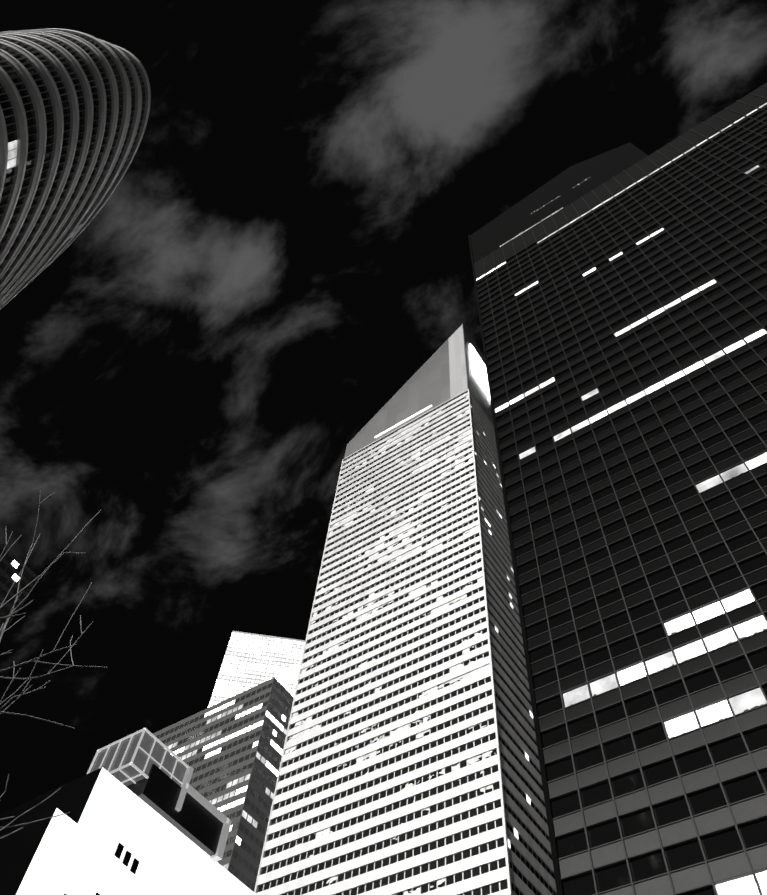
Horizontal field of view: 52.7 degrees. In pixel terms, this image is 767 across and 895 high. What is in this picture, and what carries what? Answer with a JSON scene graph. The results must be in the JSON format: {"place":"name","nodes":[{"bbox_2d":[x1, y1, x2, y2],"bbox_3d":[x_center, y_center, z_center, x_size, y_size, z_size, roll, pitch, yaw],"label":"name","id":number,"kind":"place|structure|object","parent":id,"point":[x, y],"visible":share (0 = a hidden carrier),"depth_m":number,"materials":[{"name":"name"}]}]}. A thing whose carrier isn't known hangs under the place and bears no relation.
{"place":"outdoors","nodes":[
{"label":"outdoors","id":0,"kind":"place"},
{"bbox_2d":[0,541,40,636],"bbox_3d":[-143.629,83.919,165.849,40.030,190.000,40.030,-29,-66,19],"label":"dark building","id":1,"kind":"structure","parent":0,"point":[11,565],"depth_m":239.94,"materials":[{"name":"grey"}]},
{"bbox_2d":[0,490,107,838],"bbox_3d":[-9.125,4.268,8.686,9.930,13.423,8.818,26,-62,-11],"label":"street tree","id":2,"kind":"object","parent":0,"point":[11,615],"visible":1,"depth_m":10.71,"materials":[{"name":"grey plant"}]},
{"bbox_2d":[0,28,150,309],"bbox_3d":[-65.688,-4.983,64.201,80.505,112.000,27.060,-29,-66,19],"label":"curved skyscraper","id":3,"kind":"structure","parent":0,"point":[74,110],"depth_m":78.96,"materials":[{"name":"grey"}]},
{"bbox_2d":[0,728,255,894],"bbox_3d":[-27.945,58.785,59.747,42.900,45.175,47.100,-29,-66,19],"label":"white building","id":4,"kind":"structure","parent":0,"point":[144,817],"depth_m":60.16,"materials":[{"name":"grey"}]},
{"bbox_2d":[149,677,293,891],"bbox_3d":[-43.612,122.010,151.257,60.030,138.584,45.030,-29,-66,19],"label":"office building","id":5,"kind":"structure","parent":0,"point":[229,751],"depth_m":178.56,"materials":[{"name":"grey glass"}]},
{"bbox_2d":[208,631,304,707],"bbox_3d":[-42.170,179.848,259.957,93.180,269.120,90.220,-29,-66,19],"label":"background building","id":6,"kind":"structure","parent":0,"point":[250,660],"depth_m":348.06,"materials":[{"name":"grey"}]},
{"bbox_2d":[0,0,766,813],"label":"sky","id":7,"kind":"structure","parent":0,"point":[282,245],"materials":[{"name":"black"}]},
{"bbox_2d":[254,324,556,894],"bbox_3d":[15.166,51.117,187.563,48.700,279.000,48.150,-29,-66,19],"label":"skyscraper","id":8,"kind":"structure","parent":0,"point":[409,764],"depth_m":152.20,"materials":[{"name":"metal"}]},
{"bbox_2d":[468,83,766,894],"bbox_3d":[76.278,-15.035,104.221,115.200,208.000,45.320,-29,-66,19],"label":"dark tower","id":9,"kind":"structure","parent":0,"point":[621,294],"depth_m":80.59,"materials":[{"name":"black glass"}]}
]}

